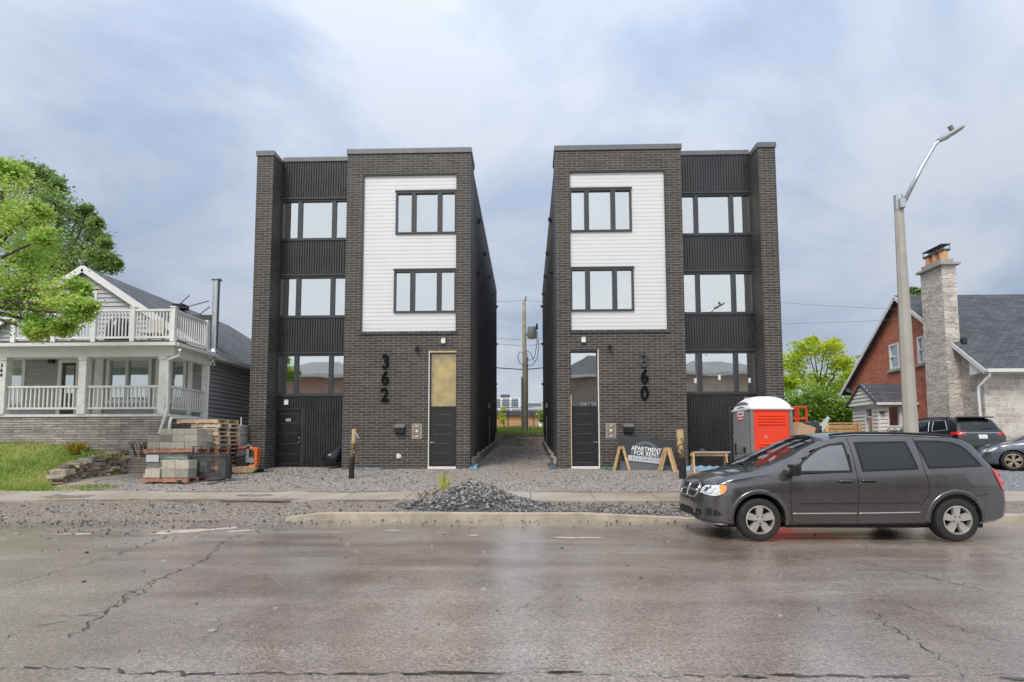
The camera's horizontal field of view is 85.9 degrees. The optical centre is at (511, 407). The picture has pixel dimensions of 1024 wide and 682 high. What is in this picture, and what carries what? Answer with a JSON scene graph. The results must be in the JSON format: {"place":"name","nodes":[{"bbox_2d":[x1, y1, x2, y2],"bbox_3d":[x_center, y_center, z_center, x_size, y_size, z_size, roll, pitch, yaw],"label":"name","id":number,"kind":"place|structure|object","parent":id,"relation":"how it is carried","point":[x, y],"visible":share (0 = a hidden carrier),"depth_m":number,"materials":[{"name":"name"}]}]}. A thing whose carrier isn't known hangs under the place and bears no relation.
{"place":"outdoors","nodes":[
{"label":"outdoors","id":0,"kind":"place"},
{"bbox_2d":[0,443,121,490],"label":"lawn","id":1,"kind":"structure","parent":0,"point":[67,460],"depth_m":17.64,"materials":[{"name":"plant"}]},
{"bbox_2d":[0,156,125,283],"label":"broadleaf tree","id":2,"kind":"object","parent":1,"relation":"on","point":[52,184],"visible":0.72,"depth_m":35.76,"materials":[{"name":"green plant"}]},
{"bbox_2d":[61,440,88,453],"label":"yellow flowers","id":3,"kind":"object","parent":1,"relation":"on","point":[73,448],"visible":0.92,"depth_m":18.23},
{"bbox_2d":[80,448,122,457],"bbox_3d":[-13.553,1.490,18.269,1.401,0.305,1.253,0,-4,2],"label":"garden tuft","id":4,"kind":"object","parent":1,"relation":"on","point":[95,453],"visible":0.6,"depth_m":17.91,"materials":[{"name":"green plant"}]},
{"bbox_2d":[0,425,998,490],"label":"grass","id":5,"kind":"structure","parent":1,"relation":"on","point":[517,429],"depth_m":17.19,"materials":[{"name":"plant"}]},
{"bbox_2d":[128,438,147,456],"bbox_3d":[-12.323,1.304,18.281,0.634,0.682,0.979,0,-4,2],"label":"red shrub","id":6,"kind":"object","parent":5,"relation":"on","point":[141,451],"visible":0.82,"depth_m":18.23,"materials":[{"name":"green plant"}]},
{"bbox_2d":[53,474,142,490],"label":"dirt path","id":7,"kind":"structure","parent":0,"point":[86,481],"depth_m":16.83,"materials":[{"name":"soil"}]},
{"bbox_2d":[104,318,128,339],"bbox_3d":[-14.302,-2.741,20.053,0.897,1.000,0.920,0,-4,2],"label":"covered barbecue","id":8,"kind":"object","parent":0,"point":[117,328],"visible":0.33,"depth_m":19.73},
{"bbox_2d":[140,319,164,339],"bbox_3d":[-13.044,-2.750,19.968,0.640,1.000,0.500,0,-4,2],"label":"patio chair","id":9,"kind":"object","parent":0,"point":[155,328],"visible":0.41,"depth_m":20.13,"materials":[{"name":"beige fabric"}]},
{"bbox_2d":[159,453,171,459],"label":"concrete block","id":10,"kind":"object","parent":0,"point":[162,456],"depth_m":17.56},
{"bbox_2d":[146,455,158,461],"bbox_3d":[-11.468,1.611,17.553,0.440,0.220,0.007,-1,-4,7],"label":"paper notice","id":11,"kind":"object","parent":10,"relation":"attached to","point":[152,458],"visible":1,"depth_m":17.55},
{"bbox_2d":[160,435,172,441],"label":"concrete block","id":12,"kind":"object","parent":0,"point":[166,438],"depth_m":17.60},
{"bbox_2d":[50,446,700,492],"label":"gravel lot","id":13,"kind":"structure","parent":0,"point":[491,474],"depth_m":17.03,"materials":[{"name":"gravel"}]},
{"bbox_2d":[142,477,207,482],"bbox_3d":[-10.242,2.182,16.759,1.420,0.135,0.950,0,-4,5],"label":"pallet","id":14,"kind":"object","parent":13,"relation":"on","point":[167,480],"visible":0.56,"depth_m":16.32,"materials":[{"name":"brown wood"}]},
{"bbox_2d":[145,469,161,477],"bbox_3d":[-10.699,1.970,16.589,0.460,0.260,0.400,0,-4,4],"label":"concrete block","id":15,"kind":"object","parent":14,"relation":"on","point":[153,473],"depth_m":16.39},
{"bbox_2d":[162,469,174,477],"bbox_3d":[-10.201,1.966,16.549,0.410,0.260,0.400,0,-4,4],"label":"concrete block","id":16,"kind":"object","parent":14,"relation":"on","point":[168,473],"depth_m":16.35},
{"bbox_2d":[162,460,175,468],"bbox_3d":[-10.201,1.704,16.568,0.410,0.260,0.400,0,-4,5],"label":"concrete block","id":17,"kind":"object","parent":16,"relation":"on","point":[168,464],"depth_m":16.37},
{"bbox_2d":[175,469,196,477],"bbox_3d":[-9.782,1.962,16.516,0.410,0.260,0.400,0,-4,5],"label":"concrete block","id":18,"kind":"object","parent":14,"relation":"on","point":[185,473],"depth_m":16.33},
{"bbox_2d":[175,460,196,468],"bbox_3d":[-9.783,1.701,16.535,0.410,0.260,0.400,0,-4,4],"label":"concrete block","id":19,"kind":"object","parent":18,"relation":"on","point":[185,464],"depth_m":16.34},
{"bbox_2d":[176,446,231,481],"bbox_3d":[-9.353,1.667,16.580,1.550,1.055,0.830,-1,-4,8],"label":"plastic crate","id":20,"kind":"object","parent":13,"relation":"on","point":[224,471],"visible":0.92,"depth_m":16.86,"materials":[{"name":"plastic"}]},
{"bbox_2d":[233,417,248,465],"bbox_3d":[-9.949,1.291,20.144,0.511,1.902,0.516,0,-4,2],"label":"steel drum","id":21,"kind":"object","parent":13,"relation":"on","point":[243,435],"visible":0.36,"depth_m":20.02,"materials":[{"name":"metal"}]},
{"bbox_2d":[231,444,260,472],"bbox_3d":[-9.248,1.744,18.978,0.976,0.972,0.504,1,-4,-10],"label":"plate compactor","id":22,"kind":"object","parent":13,"relation":"on","point":[242,457],"visible":0.97,"depth_m":18.81,"materials":[{"name":"metal"}]},
{"bbox_2d":[323,446,341,465],"bbox_3d":[-6.532,1.778,20.349,0.766,0.774,0.710,0,-4,2],"label":"rubbish bag","id":23,"kind":"object","parent":13,"relation":"on","point":[333,457],"visible":0.71,"depth_m":20.11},
{"bbox_2d":[349,429,358,478],"bbox_3d":[-4.984,1.549,17.412,0.342,1.755,0.184,0,-4,2],"label":"charred post","id":24,"kind":"object","parent":13,"relation":"on","point":[352,456],"visible":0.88,"depth_m":17.36,"materials":[{"name":"brown wood"}]},
{"bbox_2d":[434,472,450,491],"bbox_3d":[-1.766,1.915,14.357,0.393,0.648,0.471,3,-5,-40],"label":"roadside weed","id":25,"kind":"object","parent":13,"relation":"on","point":[444,482],"visible":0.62,"depth_m":14.32,"materials":[{"name":"green plant"}]},
{"bbox_2d":[612,446,630,470],"bbox_3d":[3.823,1.780,19.253,0.623,0.873,0.420,-1,-4,8],"label":"sawhorse","id":26,"kind":"object","parent":13,"relation":"on","point":[617,456],"visible":0.97,"depth_m":19.10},
{"bbox_2d":[619,435,675,469],"bbox_3d":[4.787,1.700,19.427,2.070,1.475,0.253,0,-4,3],"label":"rent sign","id":27,"kind":"object","parent":13,"relation":"on","point":[642,453],"visible":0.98,"depth_m":19.44,"materials":[{"name":"plastic"}]},
{"bbox_2d":[657,447,677,472],"bbox_3d":[5.334,1.789,18.879,0.622,0.853,0.550,-2,-5,26],"label":"sawhorse","id":28,"kind":"object","parent":13,"relation":"on","point":[670,455],"visible":0.89,"depth_m":18.75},
{"bbox_2d":[676,430,686,478],"bbox_3d":[5.221,1.530,16.955,0.273,1.713,0.224,0,-4,2],"label":"charred post","id":29,"kind":"object","parent":13,"relation":"on","point":[681,454],"visible":0.85,"depth_m":16.89,"materials":[{"name":"brown wood"}]},
{"bbox_2d":[677,465,719,470],"bbox_3d":[6.797,2.093,19.294,1.954,0.198,0.796,0,-4,2],"label":"blue tarp","id":30,"kind":"object","parent":13,"relation":"on","point":[701,468],"visible":0.47,"depth_m":19.06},
{"bbox_2d":[690,453,727,474],"bbox_3d":[6.223,1.818,17.348,1.150,0.794,0.602,-1,-4,6],"label":"sawhorse","id":31,"kind":"object","parent":13,"relation":"on","point":[692,455],"visible":0.59,"depth_m":17.33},
{"bbox_2d":[731,396,793,466],"bbox_3d":[8.021,0.893,17.664,1.415,2.540,1.310,0,-4,-2],"label":"portable toilet","id":32,"kind":"object","parent":13,"relation":"on","point":[760,422],"visible":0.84,"depth_m":17.10,"materials":[{"name":"red plastic"}]},
{"bbox_2d":[730,408,733,460],"bbox_3d":[8.664,1.120,20.519,0.999,2.222,0.100,0,-4,2],"label":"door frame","id":33,"kind":"structure","parent":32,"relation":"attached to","point":[732,442],"depth_m":20.54,"materials":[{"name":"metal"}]},
{"bbox_2d":[735,407,749,465],"bbox_3d":[7.348,0.983,17.629,0.069,2.038,0.880,0,-4,-2],"label":"door","id":34,"kind":"structure","parent":32,"relation":"in","point":[741,417],"depth_m":17.62,"materials":[{"name":"grey plastic"}]},
{"bbox_3d":[11.470,1.753,22.211,1.863,1.000,2.140,0,-4,2],"label":"waste skip","id":35,"kind":"object","parent":13,"relation":"on","visible":0},
{"bbox_2d":[793,422,818,434],"bbox_3d":[11.542,0.951,21.906,1.112,0.780,0.648,1,-4,-21],"label":"cardboard box","id":36,"kind":"object","parent":35,"relation":"on","point":[800,428],"visible":0.43,"depth_m":21.59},
{"bbox_2d":[803,420,821,432],"bbox_3d":[12.089,0.906,22.262,0.879,0.793,0.800,0,-4,2],"label":"rubbish bag","id":37,"kind":"object","parent":35,"relation":"on","point":[815,424],"visible":0.42,"depth_m":22.03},
{"bbox_2d":[0,447,1009,661],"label":"loose gravel","id":38,"kind":"structure","parent":0,"point":[566,507],"depth_m":12.12,"materials":[{"name":"gravel"}]},
{"bbox_2d":[0,520,1023,681],"bbox_3d":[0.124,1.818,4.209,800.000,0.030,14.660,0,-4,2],"label":"road","id":39,"kind":"structure","parent":0,"point":[722,610],"depth_m":5.31,"materials":[{"name":"asphalt"}]},
{"bbox_2d":[63,527,600,538],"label":"dry road patches","id":40,"kind":"object","parent":39,"relation":"on","point":[179,531],"visible":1,"depth_m":9.96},
{"bbox_2d":[0,522,1016,677],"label":"road cracks","id":41,"kind":"object","parent":39,"relation":"on","point":[182,672],"visible":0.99,"depth_m":3.76,"materials":[{"name":"asphalt"}]},
{"bbox_2d":[285,512,1023,521],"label":"kerb strip","id":42,"kind":"object","parent":39,"relation":"on","point":[476,516],"visible":0.48,"depth_m":11.49,"materials":[{"name":"concrete"}]},
{"bbox_2d":[337,671,1023,679],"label":"puddles","id":43,"kind":"object","parent":39,"relation":"on","point":[752,676],"visible":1,"depth_m":3.63,"materials":[{"name":"liquid"}]},
{"bbox_2d":[679,432,1005,541],"bbox_3d":[5.526,1.307,9.716,4.889,1.760,2.402,0,-4,2],"label":"minivan","id":44,"kind":"object","parent":39,"relation":"on","point":[946,487],"visible":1,"depth_m":8.78,"materials":[{"name":"grey paint"}]},
{"bbox_2d":[0,502,1023,519],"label":"gravel verge","id":45,"kind":"structure","parent":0,"point":[107,511],"depth_m":12.33,"materials":[{"name":"gravel"}]},
{"bbox_2d":[893,125,964,432],"bbox_3d":[9.901,-2.129,12.843,1.713,9.221,0.329,-1,-4,6],"label":"street lamp","id":46,"kind":"object","parent":45,"relation":"on","point":[909,403],"visible":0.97,"depth_m":12.86,"materials":[{"name":"concrete"}]},
{"bbox_2d":[0,491,1023,503],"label":"pavement","id":47,"kind":"structure","parent":0,"point":[1011,497],"depth_m":13.60,"materials":[{"name":"concrete"}]},
{"bbox_2d":[41,491,679,500],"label":"mud stains","id":48,"kind":"object","parent":47,"relation":"on","point":[251,499],"visible":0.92,"depth_m":13.77,"materials":[{"name":"soil"}]},
{"bbox_2d":[0,0,1023,421],"label":"sky","id":49,"kind":"structure","parent":0,"point":[158,114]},
{"bbox_2d":[991,466,1023,490],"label":"driveway","id":50,"kind":"structure","parent":0,"point":[1012,480],"depth_m":16.58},
{"bbox_2d":[791,406,807,422],"bbox_3d":[12.774,1.141,25.415,1.101,2.301,1.645,0,-4,2],"label":"lift guard rail","id":51,"kind":"object","parent":50,"relation":"on","point":[796,418],"visible":0.31,"depth_m":24.66,"materials":[{"name":"orange metal"}]},
{"bbox_2d":[819,422,861,431],"bbox_3d":[16.401,1.532,28.718,3.585,1.514,0.200,0,-4,2],"label":"wooden fence","id":52,"kind":"object","parent":50,"relation":"on","point":[849,427],"visible":0.25,"depth_m":28.70,"materials":[{"name":"brown wood"}]},
{"bbox_2d":[891,416,1006,449],"bbox_3d":[18.433,1.323,23.921,2.404,1.790,4.985,0,-4,0],"label":"suv","id":53,"kind":"object","parent":50,"relation":"on","point":[976,432],"visible":0.41,"depth_m":21.78,"materials":[{"name":"black paint"}]},
{"bbox_2d":[976,435,1023,470],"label":"sedan","id":54,"kind":"object","parent":50,"relation":"on","point":[1008,454],"visible":0.91,"depth_m":18.62,"materials":[{"name":"blue paint"}]},
{"bbox_3d":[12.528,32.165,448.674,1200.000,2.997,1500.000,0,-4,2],"label":"ground","id":55,"kind":"structure","parent":0,"visible":0},
{"bbox_2d":[0,155,107,343],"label":"maple tree","id":56,"kind":"object","parent":55,"relation":"on","point":[80,308],"visible":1,"depth_m":15.05,"materials":[{"name":"green plant"}]},
{"bbox_2d":[46,448,131,485],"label":"rubble wall","id":57,"kind":"structure","parent":55,"relation":"on","point":[78,469],"depth_m":17.62,"materials":[{"name":"brown stone"}]},
{"bbox_2d":[0,266,250,473],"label":"porch house","id":58,"kind":"structure","parent":55,"relation":"on","point":[92,387],"depth_m":19.58,"materials":[{"name":"wood"}]},
{"bbox_2d":[10,360,25,403],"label":"window","id":59,"kind":"structure","parent":58,"relation":"in","point":[19,366],"depth_m":21.22,"materials":[{"name":"glass"}]},
{"bbox_2d":[60,363,75,413],"bbox_3d":[-16.976,-0.668,21.097,0.561,2.122,0.050,0,-4,2],"label":"front door","id":60,"kind":"structure","parent":58,"relation":"in","point":[69,369],"depth_m":21.12,"materials":[{"name":"grey wood"}]},
{"bbox_2d":[43,290,97,340],"bbox_3d":[-17.048,-3.386,21.339,2.031,2.285,0.220,0,-4,2],"label":"window","id":61,"kind":"structure","parent":58,"relation":"in","point":[95,293],"depth_m":21.29,"materials":[{"name":"white paint"}]},
{"bbox_2d":[104,359,152,402],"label":"window","id":62,"kind":"structure","parent":58,"relation":"in","point":[141,369],"depth_m":21.18,"materials":[{"name":"glass"}]},
{"bbox_2d":[170,359,186,402],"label":"window","id":63,"kind":"structure","parent":58,"relation":"in","point":[180,365],"depth_m":21.06,"materials":[{"name":"glass"}]},
{"bbox_2d":[247,147,497,468],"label":"modern house","id":64,"kind":"structure","parent":55,"relation":"on","point":[374,315],"depth_m":20.77,"materials":[{"name":"brick"}]},
{"bbox_2d":[275,410,301,466],"bbox_3d":[-8.517,1.189,20.994,0.999,2.222,0.100,0,-4,2],"label":"side door","id":65,"kind":"structure","parent":64,"relation":"in","point":[288,434],"depth_m":20.99,"materials":[{"name":"metal"}]},
{"bbox_2d":[276,353,343,395],"bbox_3d":[-7.626,-1.272,21.165,2.837,1.611,0.120,0,-4,2],"label":"window","id":66,"kind":"structure","parent":64,"relation":"in","point":[297,374],"depth_m":21.18,"materials":[{"name":"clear glass"}]},
{"bbox_2d":[278,276,344,316],"bbox_3d":[-7.632,-4.306,21.383,2.837,1.632,0.120,0,-4,2],"label":"window","id":67,"kind":"structure","parent":64,"relation":"in","point":[299,296],"depth_m":21.40,"materials":[{"name":"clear glass"}]},
{"bbox_2d":[280,199,346,239],"bbox_3d":[-7.639,-7.365,21.602,2.837,1.627,0.120,0,-4,2],"label":"window","id":68,"kind":"structure","parent":64,"relation":"in","point":[305,219],"depth_m":21.62,"materials":[{"name":"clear glass"}]},
{"bbox_2d":[393,270,455,312],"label":"window","id":69,"kind":"structure","parent":64,"relation":"in","point":[415,291],"depth_m":20.56,"materials":[{"name":"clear glass"}]},
{"bbox_2d":[395,191,455,233],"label":"window","id":70,"kind":"structure","parent":64,"relation":"in","point":[417,212],"depth_m":20.78,"materials":[{"name":"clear glass"}]},
{"bbox_2d":[430,407,455,465],"bbox_3d":[-2.528,1.051,20.187,0.969,2.153,0.095,0,-4,2],"label":"entrance door","id":71,"kind":"structure","parent":64,"relation":"in","point":[442,419],"depth_m":20.18,"materials":[{"name":"metal"}]},
{"bbox_2d":[430,353,456,406],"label":"transom window","id":72,"kind":"structure","parent":64,"relation":"in","point":[431,353],"depth_m":20.35,"materials":[{"name":"yellow glass"}]},
{"bbox_2d":[395,480,551,511],"bbox_3d":[-0.863,2.027,12.636,4.000,0.714,2.000,0,-4,2],"label":"gravel pile","id":73,"kind":"object","parent":55,"relation":"on","point":[473,496],"visible":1,"depth_m":12.19,"materials":[{"name":"gravel"}]},
{"bbox_2d":[497,394,520,408],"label":"office building","id":74,"kind":"structure","parent":55,"relation":"on","point":[505,400],"depth_m":160.53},
{"bbox_2d":[497,411,540,426],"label":"building","id":75,"kind":"structure","parent":55,"relation":"on","point":[514,416],"depth_m":62.02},
{"bbox_2d":[495,434,543,445],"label":"stone retaining wall","id":76,"kind":"structure","parent":55,"relation":"on","point":[519,439],"depth_m":35.96,"materials":[{"name":"stone"}]},
{"bbox_2d":[528,402,541,426],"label":"office building","id":77,"kind":"structure","parent":55,"relation":"on","point":[533,406],"depth_m":170.24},
{"bbox_2d":[541,142,783,468],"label":"modern house","id":78,"kind":"structure","parent":55,"relation":"on","point":[661,306],"depth_m":20.48,"materials":[{"name":"brick"}]},
{"bbox_2d":[570,352,597,406],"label":"transom window","id":79,"kind":"structure","parent":78,"relation":"in","point":[583,365],"depth_m":20.21,"materials":[{"name":"clear glass"}]},
{"bbox_2d":[572,407,597,465],"bbox_3d":[2.639,1.030,20.044,0.969,2.153,0.095,0,-4,2],"label":"entrance door","id":80,"kind":"structure","parent":78,"relation":"in","point":[584,419],"depth_m":20.04,"materials":[{"name":"metal"}]},
{"bbox_2d":[570,188,631,231],"bbox_3d":[3.310,-7.374,20.587,2.292,1.633,0.135,0,-4,2],"label":"window","id":81,"kind":"structure","parent":78,"relation":"in","point":[591,210],"depth_m":20.60,"materials":[{"name":"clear glass"}]},
{"bbox_2d":[571,268,633,310],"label":"window","id":82,"kind":"structure","parent":78,"relation":"in","point":[592,289],"depth_m":20.38,"materials":[{"name":"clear glass"}]},
{"bbox_2d":[682,193,751,234],"bbox_3d":[7.752,-7.426,21.176,2.837,1.627,0.120,0,-4,2],"label":"window","id":83,"kind":"structure","parent":78,"relation":"in","point":[716,213],"depth_m":21.18,"materials":[{"name":"clear glass"}]},
{"bbox_2d":[684,271,754,313],"bbox_3d":[7.758,-4.367,20.957,2.837,1.632,0.120,0,-4,2],"label":"window","id":84,"kind":"structure","parent":78,"relation":"in","point":[723,292],"depth_m":20.96,"materials":[{"name":"clear glass"}]},
{"bbox_2d":[686,351,757,393],"bbox_3d":[7.765,-1.334,20.740,2.837,1.611,0.120,0,-4,2],"label":"window","id":85,"kind":"structure","parent":78,"relation":"in","point":[707,372],"depth_m":20.74,"materials":[{"name":"clear glass"}]},
{"bbox_2d":[784,386,818,422],"bbox_3d":[18.505,0.256,36.210,3.375,3.788,3.360,0,-4,2],"label":"hedge bush","id":86,"kind":"object","parent":55,"relation":"on","point":[792,400],"visible":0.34,"depth_m":35.64,"materials":[{"name":"green plant"}]},
{"bbox_2d":[792,381,834,424],"bbox_3d":[19.895,0.176,36.501,2.889,3.985,3.812,0,-4,2],"label":"hedge bush","id":87,"kind":"object","parent":55,"relation":"on","point":[807,396],"visible":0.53,"depth_m":35.87,"materials":[{"name":"green plant"}]},
{"bbox_2d":[807,379,852,424],"bbox_3d":[20.912,0.126,36.349,3.615,4.058,3.361,0,-4,2],"label":"hedge bush","id":88,"kind":"object","parent":55,"relation":"on","point":[836,405],"visible":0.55,"depth_m":35.68,"materials":[{"name":"green plant"}]},
{"bbox_2d":[833,395,852,422],"bbox_3d":[22.419,0.496,36.341,3.670,3.313,2.665,2,-4,-23],"label":"hedge bush","id":89,"kind":"object","parent":55,"relation":"on","point":[845,409],"visible":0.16,"depth_m":35.92,"materials":[{"name":"green plant"}]},
{"bbox_2d":[839,243,1023,439],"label":"stone house","id":90,"kind":"structure","parent":55,"relation":"on","point":[968,350],"depth_m":25.74,"materials":[{"name":"stone"}]},
{"bbox_2d":[864,407,873,431],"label":"window","id":91,"kind":"structure","parent":90,"relation":"in","point":[868,413],"depth_m":28.63,"materials":[{"name":"white paint"}]},
{"bbox_2d":[887,342,900,372],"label":"window","id":92,"kind":"structure","parent":90,"relation":"in","point":[894,360],"depth_m":29.38,"materials":[{"name":"white paint"}]},
{"bbox_2d":[887,405,901,426],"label":"window","id":93,"kind":"structure","parent":90,"relation":"in","point":[892,416],"depth_m":27.93,"materials":[{"name":"white paint"}]},
{"bbox_2d":[915,335,924,366],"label":"window","id":94,"kind":"structure","parent":90,"relation":"in","point":[920,340],"depth_m":27.37,"materials":[{"name":"glass"}]},
{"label":"pallet","id":95,"kind":"object","parent":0,"visible":0},
{"bbox_2d":[213,453,235,456],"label":"pallet","id":96,"kind":"object","parent":95,"relation":"on","point":[224,453],"visible":0.27,"depth_m":18.48,"materials":[{"name":"brown wood"}]},
{"bbox_2d":[211,449,236,452],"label":"pallet","id":97,"kind":"object","parent":96,"relation":"on","point":[223,451],"visible":0.47,"depth_m":18.63,"materials":[{"name":"brown wood"}]},
{"bbox_2d":[213,445,240,448],"bbox_3d":[-10.103,1.330,18.811,1.120,0.135,1.000,-1,-4,15],"label":"pallet","id":98,"kind":"object","parent":97,"relation":"on","point":[235,446],"visible":0.47,"depth_m":18.67,"materials":[{"name":"brown wood"}]},
{"bbox_2d":[213,440,239,444],"bbox_3d":[-10.118,1.188,18.802,1.120,0.135,1.000,-1,-4,15],"label":"pallet","id":99,"kind":"object","parent":98,"relation":"on","point":[221,442],"visible":0.6,"depth_m":18.67,"materials":[{"name":"grey wood"}]},
{"bbox_2d":[213,436,239,439],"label":"pallet","id":100,"kind":"object","parent":99,"relation":"on","point":[226,437],"visible":0.54,"depth_m":18.68,"materials":[{"name":"brown wood"}]},
{"bbox_2d":[212,432,239,435],"bbox_3d":[-10.131,0.905,18.796,1.120,0.135,1.000,-2,-4,15],"label":"pallet","id":101,"kind":"object","parent":100,"relation":"on","point":[226,433],"visible":0.54,"depth_m":18.64,"materials":[{"name":"grey wood"}]},
{"bbox_2d":[191,427,239,431],"bbox_3d":[-10.135,0.766,18.825,1.120,0.135,1.000,-1,-4,16],"label":"pallet","id":102,"kind":"object","parent":101,"relation":"on","point":[216,429],"visible":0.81,"depth_m":18.64,"materials":[{"name":"grey wood"}]},
{"bbox_2d":[191,423,240,427],"bbox_3d":[-10.125,0.626,18.840,1.120,0.135,1.000,-1,-4,13],"label":"pallet","id":103,"kind":"object","parent":102,"relation":"on","point":[213,425],"visible":0.94,"depth_m":18.45,"materials":[{"name":"grey wood"}]},
{"bbox_2d":[177,419,238,423],"bbox_3d":[-10.407,0.485,18.860,1.550,0.135,1.050,-1,-4,11],"label":"pallet","id":104,"kind":"object","parent":103,"relation":"on","point":[196,421],"visible":0.92,"depth_m":18.43,"materials":[{"name":"brown wood"}]},
{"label":"back grass","id":105,"kind":"structure","parent":0,"visible":0},
{"bbox_2d":[518,296,538,431],"bbox_3d":[1.184,-3.055,39.802,1.570,10.201,0.660,0,-4,2],"label":"utility pole","id":106,"kind":"object","parent":105,"relation":"on","point":[532,333],"visible":0.96,"depth_m":39.64,"materials":[{"name":"brown wood"}]},
{"bbox_2d":[783,335,858,401],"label":"lime tree","id":107,"kind":"object","parent":105,"relation":"on","point":[833,346],"visible":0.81,"depth_m":40.88,"materials":[{"name":"green plant"}]},
{"bbox_2d":[909,286,920,294],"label":"roofline tree","id":108,"kind":"object","parent":105,"relation":"on","point":[914,291],"visible":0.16,"depth_m":47.83,"materials":[{"name":"green plant"}]},
{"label":"concrete block","id":109,"kind":"object","parent":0,"visible":0},
{"bbox_2d":[143,448,213,452],"bbox_3d":[-10.795,1.412,18.003,1.850,0.135,1.100,-1,-5,7],"label":"pallet","id":110,"kind":"object","parent":109,"relation":"on","point":[196,450],"visible":0.81,"depth_m":17.50,"materials":[{"name":"brown wood"}]},
{"bbox_2d":[172,442,184,448],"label":"concrete block","id":111,"kind":"object","parent":110,"relation":"on","point":[178,445],"depth_m":17.54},
{"bbox_2d":[172,435,184,441],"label":"concrete block","id":112,"kind":"object","parent":111,"relation":"on","point":[178,438],"depth_m":17.55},
{"bbox_2d":[185,442,205,448],"bbox_3d":[-10.186,1.210,17.714,0.419,0.217,0.454,-1,-4,6],"label":"concrete block","id":113,"kind":"object","parent":110,"relation":"on","point":[188,445],"depth_m":17.50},
{"bbox_2d":[185,435,205,441],"bbox_3d":[-10.186,0.990,17.730,0.419,0.217,0.454,-1,-4,7],"label":"concrete block","id":114,"kind":"object","parent":113,"relation":"on","point":[195,438],"depth_m":17.52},
{"bbox_2d":[185,429,206,434],"bbox_3d":[-10.187,0.781,17.745,0.419,0.197,0.454,-1,-4,8],"label":"concrete block","id":115,"kind":"object","parent":114,"relation":"on","point":[195,431],"depth_m":17.54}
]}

